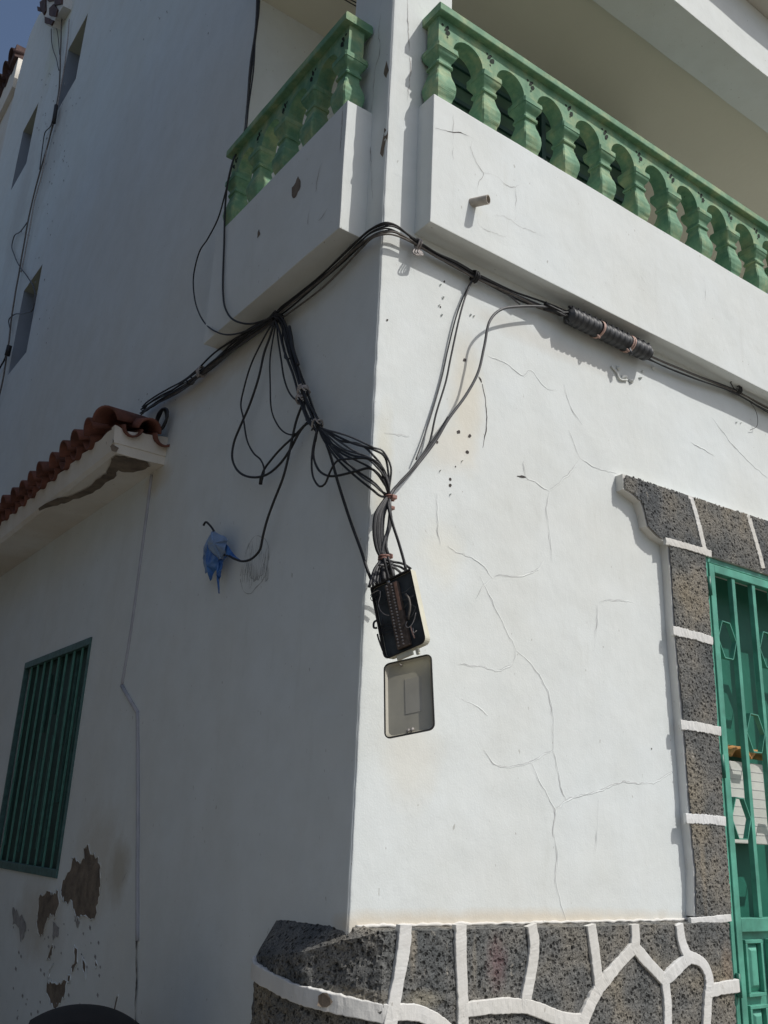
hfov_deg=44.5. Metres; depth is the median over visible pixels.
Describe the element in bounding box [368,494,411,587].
cable bundle
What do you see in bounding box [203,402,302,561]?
cable
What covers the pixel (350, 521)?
cable
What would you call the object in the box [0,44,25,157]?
neighbour house
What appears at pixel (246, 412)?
cable
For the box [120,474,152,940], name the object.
cable conduit
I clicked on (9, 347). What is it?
cable bundle
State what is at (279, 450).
cable
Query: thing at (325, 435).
cable bundle
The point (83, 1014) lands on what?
waste container
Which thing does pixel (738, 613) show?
door
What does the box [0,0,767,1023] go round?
corner house
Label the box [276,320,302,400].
cable
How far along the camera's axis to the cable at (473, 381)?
3.78 m
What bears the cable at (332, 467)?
hanging from the cable bundle at (289, 344)
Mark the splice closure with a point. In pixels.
(590, 325)
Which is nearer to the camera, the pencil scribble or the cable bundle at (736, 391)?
the pencil scribble
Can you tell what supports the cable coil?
on the corner house at (536, 824)
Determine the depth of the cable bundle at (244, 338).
4.88 m
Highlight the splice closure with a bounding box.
[543,301,653,360]
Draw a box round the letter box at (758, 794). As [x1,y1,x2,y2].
[728,745,767,844]
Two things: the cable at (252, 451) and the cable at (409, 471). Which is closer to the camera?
the cable at (409, 471)
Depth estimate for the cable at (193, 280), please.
5.01 m
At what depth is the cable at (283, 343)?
4.19 m
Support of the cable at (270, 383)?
hanging from the cable bundle at (289, 344)
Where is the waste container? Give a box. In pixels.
[29,1004,138,1023]
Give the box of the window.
[0,637,91,877]
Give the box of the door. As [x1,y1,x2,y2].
[706,557,767,1023]
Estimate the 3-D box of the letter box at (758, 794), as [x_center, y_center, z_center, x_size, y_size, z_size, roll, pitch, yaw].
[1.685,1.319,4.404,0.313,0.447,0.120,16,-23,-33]
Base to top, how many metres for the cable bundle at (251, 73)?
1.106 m
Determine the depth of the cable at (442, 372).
3.77 m
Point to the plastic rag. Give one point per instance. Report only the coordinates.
(215, 545)
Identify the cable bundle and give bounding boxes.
[0,19,69,393]
[140,310,275,414]
[244,0,259,129]
[271,311,323,430]
[277,222,566,317]
[317,425,391,501]
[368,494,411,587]
[649,356,767,429]
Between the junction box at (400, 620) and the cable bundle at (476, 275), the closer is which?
the junction box at (400, 620)
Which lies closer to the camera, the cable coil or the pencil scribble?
the pencil scribble
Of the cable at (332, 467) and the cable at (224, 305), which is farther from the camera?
the cable at (224, 305)
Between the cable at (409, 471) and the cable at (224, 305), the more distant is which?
the cable at (224, 305)
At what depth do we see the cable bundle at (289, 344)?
4.01 m
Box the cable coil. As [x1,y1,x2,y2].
[155,407,168,429]
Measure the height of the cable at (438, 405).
0.881 m
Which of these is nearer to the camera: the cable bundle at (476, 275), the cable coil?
the cable bundle at (476, 275)
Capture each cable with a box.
[193,162,267,335]
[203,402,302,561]
[222,60,270,324]
[231,320,316,478]
[240,321,274,480]
[262,418,311,472]
[269,324,300,435]
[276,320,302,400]
[281,327,290,358]
[311,430,389,493]
[313,442,388,493]
[320,430,370,578]
[387,500,406,569]
[390,305,564,493]
[392,416,447,493]
[415,278,472,459]
[426,281,472,447]
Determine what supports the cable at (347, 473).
hanging from the cable bundle at (325, 435)
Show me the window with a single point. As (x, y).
(33, 836)
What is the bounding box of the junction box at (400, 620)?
[370,569,434,738]
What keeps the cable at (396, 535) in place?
attached to the cable bundle at (384, 568)
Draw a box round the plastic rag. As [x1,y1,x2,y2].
[203,531,238,593]
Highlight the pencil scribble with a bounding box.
[240,536,268,593]

